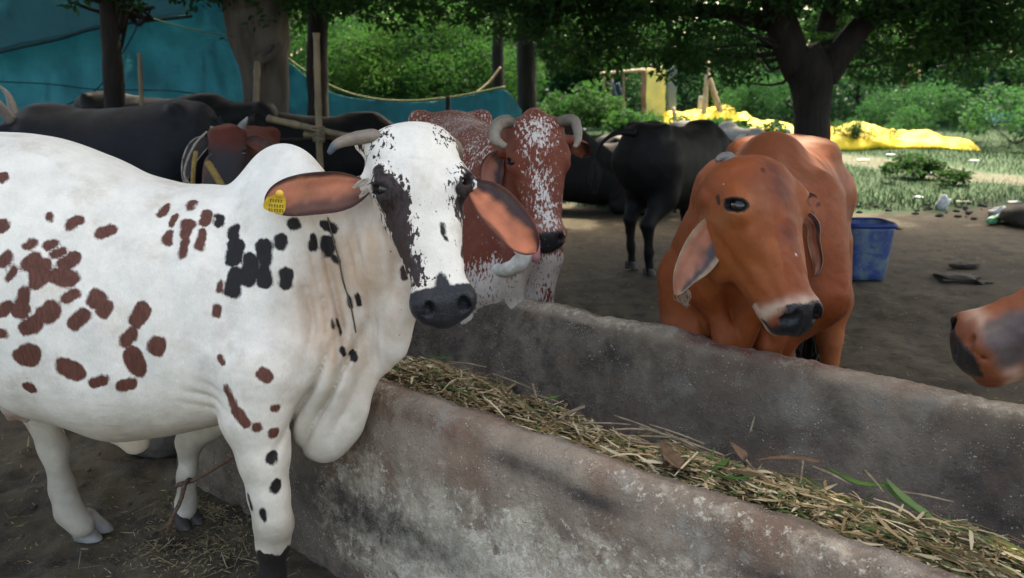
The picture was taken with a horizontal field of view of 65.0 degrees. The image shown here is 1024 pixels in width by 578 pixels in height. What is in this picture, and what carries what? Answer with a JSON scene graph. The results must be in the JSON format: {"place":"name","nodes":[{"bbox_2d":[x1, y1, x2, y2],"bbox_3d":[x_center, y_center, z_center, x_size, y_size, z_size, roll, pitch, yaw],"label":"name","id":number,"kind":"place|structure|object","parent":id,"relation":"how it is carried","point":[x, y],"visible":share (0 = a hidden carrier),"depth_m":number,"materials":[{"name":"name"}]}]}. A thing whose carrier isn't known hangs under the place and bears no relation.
{"place":"outdoors","nodes":[
{"label":"outdoors","id":0,"kind":"place"},
{"bbox_2d":[0,86,1023,577],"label":"ground","id":1,"kind":"structure","parent":0,"point":[606,252],"depth_m":4.81,"materials":[{"name":"brown soil"}]},
{"bbox_2d":[0,85,224,183],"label":"buffalo","id":2,"kind":"object","parent":1,"relation":"on","point":[155,139],"visible":0.43,"depth_m":5.76,"materials":[{"name":"black"}]},
{"bbox_2d":[1,425,243,577],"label":"dirt clods","id":3,"kind":"object","parent":1,"relation":"on","point":[101,541],"visible":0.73,"depth_m":2.87,"materials":[{"name":"brown soil"}]},
{"bbox_2d":[57,0,217,108],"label":"tree","id":4,"kind":"object","parent":1,"relation":"on","point":[116,16],"visible":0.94,"depth_m":6.96,"materials":[{"name":"green plant"}]},
{"bbox_2d":[137,53,143,105],"bbox_3d":[-3.240,-1.130,7.066,0.203,1.818,0.046,5,15,18],"label":"stick","id":5,"kind":"object","parent":1,"relation":"on","point":[140,80],"visible":0.27,"depth_m":6.86,"materials":[{"name":"brown wood"}]},
{"bbox_2d":[0,423,300,577],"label":"loose straw","id":6,"kind":"object","parent":1,"relation":"on","point":[201,542],"visible":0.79,"depth_m":2.63,"materials":[{"name":"beige plant"}]},
{"bbox_2d":[136,435,176,458],"bbox_3d":[-1.444,0.623,3.300,0.252,0.169,0.177,0,14,0],"label":"stone","id":7,"kind":"object","parent":1,"relation":"on","point":[161,448],"visible":0.2,"depth_m":3.22,"materials":[{"name":"grey stone"}]},
{"bbox_2d":[73,91,277,125],"bbox_3d":[-3.051,-1.120,7.423,2.289,1.378,0.732,3,15,11],"label":"buffalo","id":8,"kind":"object","parent":1,"relation":"on","point":[231,112],"visible":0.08,"depth_m":7.09,"materials":[{"name":"black"}]},
{"bbox_2d":[181,117,280,184],"bbox_3d":[-1.689,-0.471,5.114,0.576,1.269,2.024,-3,15,-12],"label":"cow","id":9,"kind":"object","parent":1,"relation":"on","point":[234,150],"visible":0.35,"depth_m":4.38},
{"bbox_2d":[252,61,260,101],"bbox_3d":[-2.388,-1.169,7.342,0.085,1.768,0.360,13,19,41],"label":"bamboo pole","id":10,"kind":"object","parent":1,"relation":"on","point":[256,79],"visible":0.2,"depth_m":7.24,"materials":[{"name":"wood"}]},
{"bbox_2d":[0,0,521,123],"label":"net fence","id":11,"kind":"object","parent":1,"relation":"on","point":[50,51],"visible":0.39,"depth_m":9.04,"materials":[{"name":"teal fabric"}]},
{"bbox_2d":[0,121,539,577],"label":"cow","id":12,"kind":"object","parent":1,"relation":"on","point":[259,304],"visible":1,"depth_m":2.05},
{"bbox_2d":[137,0,449,112],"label":"tree","id":13,"kind":"object","parent":1,"relation":"on","point":[257,30],"visible":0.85,"depth_m":7.37,"materials":[{"name":"brown plant"}]},
{"bbox_2d":[312,33,324,168],"bbox_3d":[-1.570,-1.069,6.551,0.121,1.956,0.231,-3,15,-11],"label":"bamboo post","id":14,"kind":"object","parent":1,"relation":"on","point":[318,138],"visible":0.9,"depth_m":6.46,"materials":[{"name":"wood"}]},
{"bbox_2d":[266,115,346,137],"bbox_3d":[-1.579,-1.304,6.560,1.043,0.221,0.073,7,16,25],"label":"bamboo rail","id":15,"kind":"object","parent":14,"relation":"attached to","point":[294,124],"visible":0.66,"depth_m":6.61,"materials":[{"name":"wood"}]},
{"bbox_2d":[280,138,333,142],"bbox_3d":[-1.696,-1.250,6.751,0.838,0.056,0.044,2,14,7],"label":"bamboo rail","id":16,"kind":"object","parent":14,"relation":"attached to","point":[290,140],"visible":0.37,"depth_m":6.75,"materials":[{"name":"brown plant"}]},
{"bbox_2d":[303,131,336,139],"bbox_3d":[-1.376,-1.240,6.570,0.697,0.095,0.063,3,15,13],"label":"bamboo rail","id":17,"kind":"object","parent":14,"relation":"attached to","point":[307,135],"visible":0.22,"depth_m":6.61,"materials":[{"name":"wood"}]},
{"bbox_2d":[253,111,392,175],"bbox_3d":[-1.558,-1.024,7.374,2.096,1.216,0.678,0,14,0],"label":"buffalo","id":18,"kind":"object","parent":1,"relation":"on","point":[349,160],"visible":0.16,"depth_m":7.09,"materials":[{"name":"black"}]},
{"bbox_2d":[289,0,380,116],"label":"tree","id":19,"kind":"object","parent":1,"relation":"on","point":[316,25],"visible":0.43,"depth_m":9.19,"materials":[{"name":"green plant"}]},
{"bbox_2d":[288,0,549,102],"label":"shrub","id":20,"kind":"object","parent":1,"relation":"on","point":[448,69],"visible":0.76,"depth_m":15.06,"materials":[{"name":"green plant"}]},
{"bbox_2d":[383,0,478,65],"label":"tree","id":21,"kind":"object","parent":1,"relation":"on","point":[442,22],"visible":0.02,"depth_m":25.55,"materials":[{"name":"green plant"}]},
{"bbox_2d":[466,2,515,89],"bbox_3d":[-0.302,-3.973,13.407,3.126,4.128,1.484,0,14,0],"label":"tree","id":22,"kind":"object","parent":1,"relation":"on","point":[497,58],"visible":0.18,"depth_m":13.41,"materials":[{"name":"green plant"}]},
{"bbox_2d":[408,107,590,324],"bbox_3d":[-0.147,-0.193,3.856,0.614,1.357,1.739,-5,15,-20],"label":"cow","id":23,"kind":"object","parent":1,"relation":"on","point":[524,158],"visible":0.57,"depth_m":3.17},
{"bbox_2d":[495,2,546,113],"bbox_3d":[0.205,-3.484,12.049,2.970,3.860,1.442,0,14,0],"label":"tree","id":24,"kind":"object","parent":1,"relation":"on","point":[526,78],"visible":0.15,"depth_m":11.98,"materials":[{"name":"brown plant"}]},
{"bbox_2d":[503,7,636,105],"bbox_3d":[1.761,-6.721,24.099,4.242,3.956,2.896,0,14,0],"label":"tree","id":25,"kind":"object","parent":1,"relation":"on","point":[511,44],"visible":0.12,"depth_m":23.19,"materials":[{"name":"green plant"}]},
{"bbox_2d":[537,79,626,132],"bbox_3d":[1.303,-4.282,19.116,2.020,1.432,3.440,9,17,32],"label":"shrub","id":26,"kind":"object","parent":1,"relation":"on","point":[572,103],"visible":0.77,"depth_m":18.89,"materials":[{"name":"green plant"}]},
{"bbox_2d":[564,126,613,175],"bbox_3d":[0.902,-1.146,7.270,1.260,0.805,0.330,10,17,34],"label":"buffalo","id":27,"kind":"object","parent":1,"relation":"on","point":[605,156],"visible":0.19,"depth_m":7.23,"materials":[{"name":"black"}]},
{"bbox_2d":[177,298,1023,577],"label":"feeding trough","id":28,"kind":"object","parent":1,"relation":"on","point":[409,483],"visible":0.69,"depth_m":2.26,"materials":[{"name":"concrete"}]},
{"bbox_2d":[381,355,1023,577],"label":"fodder","id":29,"kind":"object","parent":28,"relation":"in","point":[965,551],"visible":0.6,"depth_m":2.16,"materials":[{"name":"plant"}]},
{"bbox_2d":[546,15,669,126],"bbox_3d":[2.804,-6.313,23.451,3.734,3.491,2.440,-9,17,-31],"label":"tree","id":30,"kind":"object","parent":1,"relation":"on","point":[577,77],"visible":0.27,"depth_m":22.94,"materials":[{"name":"green plant"}]},
{"bbox_2d":[596,134,621,142],"bbox_3d":[1.882,-1.416,10.198,2.098,1.100,0.829,-4,15,-14],"label":"buffalo","id":31,"kind":"object","parent":1,"relation":"on","point":[615,139],"visible":0.02,"depth_m":9.75,"materials":[{"name":"black"}]},
{"bbox_2d":[563,142,676,214],"bbox_3d":[0.868,-1.212,9.403,2.162,1.101,0.835,2,14,7],"label":"buffalo","id":32,"kind":"object","parent":1,"relation":"on","point":[577,189],"visible":0.27,"depth_m":9.10,"materials":[{"name":"black"}]},
{"bbox_2d":[600,67,660,129],"bbox_3d":[3.189,-5.010,21.830,1.676,1.991,0.503,0,14,0],"label":"stick rack","id":33,"kind":"object","parent":1,"relation":"on","point":[619,92],"visible":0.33,"depth_m":21.53,"materials":[{"name":"brown wood"}]},
{"bbox_2d":[582,100,693,134],"bbox_3d":[2.896,-4.075,19.344,2.699,0.910,2.153,-8,16,-28],"label":"shrub","id":34,"kind":"object","parent":1,"relation":"on","point":[615,120],"visible":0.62,"depth_m":18.85,"materials":[{"name":"green plant"}]},
{"bbox_2d":[288,0,1023,122],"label":"wood","id":35,"kind":"object","parent":1,"relation":"on","point":[912,76],"visible":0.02,"depth_m":25.92,"materials":[{"name":"green plant"}]},
{"bbox_2d":[646,69,665,115],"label":"pillar","id":36,"kind":"structure","parent":1,"relation":"on","point":[655,96],"depth_m":21.00,"materials":[{"name":"yellow paint"}]},
{"bbox_2d":[641,70,646,112],"bbox_3d":[3.477,-4.815,21.240,0.161,1.864,0.300,0,14,0],"label":"pillar edge","id":37,"kind":"object","parent":36,"relation":"attached to","point":[643,90],"visible":0.51,"depth_m":21.05,"materials":[{"name":"brown wood"}]},
{"bbox_2d":[290,56,1023,126],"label":"undergrowth","id":38,"kind":"object","parent":1,"relation":"on","point":[849,96],"visible":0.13,"depth_m":22.70,"materials":[{"name":"green plant"}]},
{"bbox_2d":[587,119,732,276],"bbox_3d":[1.440,-0.822,6.681,0.592,1.168,2.078,12,19,40],"label":"cow","id":39,"kind":"object","parent":1,"relation":"on","point":[657,166],"visible":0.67,"depth_m":6.07},
{"bbox_2d":[667,66,676,110],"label":"pillar","id":40,"kind":"structure","parent":1,"relation":"on","point":[671,95],"depth_m":21.29,"materials":[{"name":"grey concrete"}]},
{"bbox_2d":[671,107,676,120],"bbox_3d":[4.150,-4.078,20.265,0.146,1.007,0.443,-5,15,-20],"label":"plank","id":41,"kind":"object","parent":1,"relation":"on","point":[673,111],"visible":0.22,"depth_m":20.25,"materials":[{"name":"white wood"}]},
{"bbox_2d":[661,105,736,122],"bbox_3d":[4.814,-4.335,20.660,2.146,0.759,1.672,0,14,0],"label":"tarpaulin","id":42,"kind":"object","parent":1,"relation":"on","point":[711,113],"visible":0.39,"depth_m":20.49,"materials":[{"name":"yellow fabric"}]},
{"bbox_2d":[698,96,702,108],"bbox_3d":[4.868,-4.402,20.964,0.158,1.243,0.158,-6,16,-22],"label":"stake","id":43,"kind":"object","parent":1,"relation":"on","point":[700,102],"visible":0.27,"depth_m":20.81,"materials":[{"name":"beige wood"}]},
{"bbox_2d":[701,61,722,113],"bbox_3d":[5.266,-4.802,20.887,0.972,2.131,1.058,0,14,0],"label":"tripod","id":44,"kind":"object","parent":1,"relation":"on","point":[708,83],"visible":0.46,"depth_m":20.37,"materials":[{"name":"brown wood"}]},
{"bbox_2d":[402,0,1023,139],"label":"tree","id":45,"kind":"object","parent":1,"relation":"on","point":[812,73],"visible":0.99,"depth_m":8.27,"materials":[{"name":"green plant"}]},
{"bbox_2d":[670,120,764,140],"bbox_3d":[2.353,-1.464,9.470,0.502,1.026,1.652,-9,17,-32],"label":"calf","id":46,"kind":"object","parent":1,"relation":"on","point":[732,131],"visible":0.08,"depth_m":9.00},
{"bbox_2d":[666,18,788,108],"bbox_3d":[6.945,-6.427,23.947,4.972,3.470,3.934,0,14,0],"label":"tree","id":47,"kind":"object","parent":1,"relation":"on","point":[702,81],"visible":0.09,"depth_m":23.71,"materials":[{"name":"green plant"}]},
{"bbox_2d":[706,114,787,132],"bbox_3d":[4.783,-3.307,17.026,2.032,0.784,1.191,6,16,22],"label":"shrub","id":48,"kind":"object","parent":1,"relation":"on","point":[744,124],"visible":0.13,"depth_m":16.72,"materials":[{"name":"green plant"}]},
{"bbox_2d":[712,70,791,120],"bbox_3d":[6.265,-5.025,21.210,2.389,1.684,2.110,0,14,0],"label":"shrub","id":49,"kind":"object","parent":1,"relation":"on","point":[760,94],"visible":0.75,"depth_m":20.87,"materials":[{"name":"green plant"}]},
{"bbox_2d":[657,131,856,366],"bbox_3d":[1.021,0.038,3.228,0.713,1.342,1.760,6,16,22],"label":"cow","id":50,"kind":"object","parent":1,"relation":"on","point":[758,256],"visible":0.95,"depth_m":2.61},
{"bbox_2d":[736,112,792,132],"bbox_3d":[6.077,-3.858,19.137,1.588,0.686,1.474,0,14,0],"label":"tarpaulin","id":51,"kind":"object","parent":1,"relation":"on","point":[747,116],"visible":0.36,"depth_m":19.27,"materials":[{"name":"yellow fabric"}]},
{"bbox_2d":[554,222,1022,403],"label":"loose straw","id":52,"kind":"object","parent":1,"relation":"on","point":[853,283],"visible":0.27,"depth_m":5.88,"materials":[{"name":"brown plant"}]},
{"bbox_2d":[799,0,926,120],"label":"tree","id":53,"kind":"object","parent":1,"relation":"on","point":[862,46],"visible":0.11,"depth_m":23.02,"materials":[{"name":"green plant"}]},
{"bbox_2d":[832,117,903,140],"bbox_3d":[7.446,-3.340,17.263,1.834,0.719,0.969,6,16,23],"label":"shrub","id":54,"kind":"object","parent":1,"relation":"on","point":[855,130],"visible":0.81,"depth_m":17.13,"materials":[{"name":"green plant"}]},
{"bbox_2d":[851,217,897,279],"bbox_3d":[2.711,-0.308,6.184,0.372,0.440,0.342,0,14,0],"label":"tub","id":55,"kind":"object","parent":1,"relation":"on","point":[872,240],"visible":0.69,"depth_m":6.05,"materials":[{"name":"blue plastic"}]},
{"bbox_2d":[831,121,980,150],"bbox_3d":[8.511,-3.371,17.670,3.809,0.594,1.583,0,14,0],"label":"tarpaulin","id":56,"kind":"object","parent":1,"relation":"on","point":[921,138],"visible":0.74,"depth_m":17.18,"materials":[{"name":"yellow plastic"}]},
{"bbox_2d":[852,78,968,130],"bbox_3d":[9.757,-4.535,20.018,2.293,1.505,4.280,0,14,0],"label":"shrub","id":57,"kind":"object","parent":1,"relation":"on","point":[910,110],"visible":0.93,"depth_m":19.44,"materials":[{"name":"green plant"}]},
{"bbox_2d":[879,151,949,178],"bbox_3d":[5.900,-1.870,12.233,1.261,0.442,0.951,-5,15,-19],"label":"shrub","id":58,"kind":"object","parent":1,"relation":"on","point":[903,163],"visible":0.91,"depth_m":12.11,"materials":[{"name":"green plant"}]},
{"bbox_2d":[865,11,964,123],"bbox_3d":[11.944,-6.975,23.872,3.104,4.559,2.388,3,15,13],"label":"tree","id":59,"kind":"object","parent":1,"relation":"on","point":[935,53],"visible":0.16,"depth_m":23.73,"materials":[{"name":"green plant"}]},
{"bbox_2d":[856,200,1018,219],"bbox_3d":[5.264,-0.945,9.467,2.735,0.062,1.931,0,14,0],"label":"debris","id":60,"kind":"object","parent":1,"relation":"on","point":[940,214],"visible":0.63,"depth_m":9.31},
{"bbox_2d":[907,165,976,186],"bbox_3d":[6.244,-1.639,11.610,0.764,0.314,0.813,-4,15,-16],"label":"shrub","id":61,"kind":"object","parent":1,"relation":"on","point":[963,175],"visible":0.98,"depth_m":11.50,"materials":[{"name":"green plant"}]},
{"bbox_2d":[934,194,950,209],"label":"litter","id":62,"kind":"object","parent":1,"relation":"on","point":[943,201],"visible":0.94,"depth_m":9.42,"materials":[{"name":"white plastic"}]},
{"bbox_2d":[933,272,980,283],"bbox_3d":[3.453,-0.095,6.224,0.374,0.055,0.332,0,14,0],"label":"dung","id":63,"kind":"object","parent":1,"relation":"on","point":[959,277],"visible":1,"depth_m":6.15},
{"bbox_2d":[948,262,979,268],"bbox_3d":[3.707,-0.193,6.574,0.274,0.046,0.151,-5,15,-18],"label":"dung","id":64,"kind":"object","parent":1,"relation":"on","point":[964,265],"visible":1,"depth_m":6.54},
{"bbox_2d":[916,0,1023,108],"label":"tree","id":65,"kind":"object","parent":1,"relation":"on","point":[1011,77],"visible":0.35,"depth_m":23.36,"materials":[{"name":"green plant"}]},
{"bbox_2d":[939,81,1023,143],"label":"shrub","id":66,"kind":"object","parent":1,"relation":"on","point":[1015,106],"visible":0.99,"depth_m":17.62,"materials":[{"name":"green plant"}]},
{"bbox_2d":[982,113,1015,122],"bbox_3d":[11.648,-4.069,19.089,1.064,0.233,0.291,0,14,0],"label":"net scrap","id":67,"kind":"object","parent":66,"relation":"on","point":[993,118],"visible":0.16,"depth_m":19.08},
{"bbox_2d":[976,280,993,284],"bbox_3d":[3.552,-0.046,6.059,0.122,0.036,0.122,-1,14,-4],"label":"dung","id":68,"kind":"object","parent":1,"relation":"on","point":[982,282],"visible":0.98,"depth_m":6.03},
{"bbox_2d":[950,287,1023,387],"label":"cow","id":69,"kind":"object","parent":1,"relation":"on","point":[987,345],"visible":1,"depth_m":1.60},
{"bbox_2d":[986,214,1001,223],"bbox_3d":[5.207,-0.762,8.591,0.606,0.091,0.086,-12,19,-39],"label":"bottle","id":70,"kind":"object","parent":1,"relation":"on","point":[993,219],"visible":0.52,"depth_m":8.42,"materials":[{"name":"green plastic"}]},
{"bbox_2d":[988,206,1005,214],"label":"litter","id":71,"kind":"object","parent":1,"relation":"on","point":[995,210],"visible":0.59,"depth_m":8.96,"materials":[{"name":"white plastic"}]},
{"bbox_2d":[999,204,1023,227],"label":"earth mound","id":72,"kind":"object","parent":1,"relation":"on","point":[1013,216],"visible":0.99,"depth_m":8.30,"materials":[{"name":"soil"}]},
{"bbox_2d":[290,0,1021,85],"label":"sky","id":73,"kind":"structure","parent":0,"point":[696,0],"materials":[{"name":"white"}]},
{"bbox_2d":[562,123,1023,210],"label":"grass","id":74,"kind":"structure","parent":0,"point":[923,202],"depth_m":11.51,"materials":[{"name":"green plant"}]}
]}

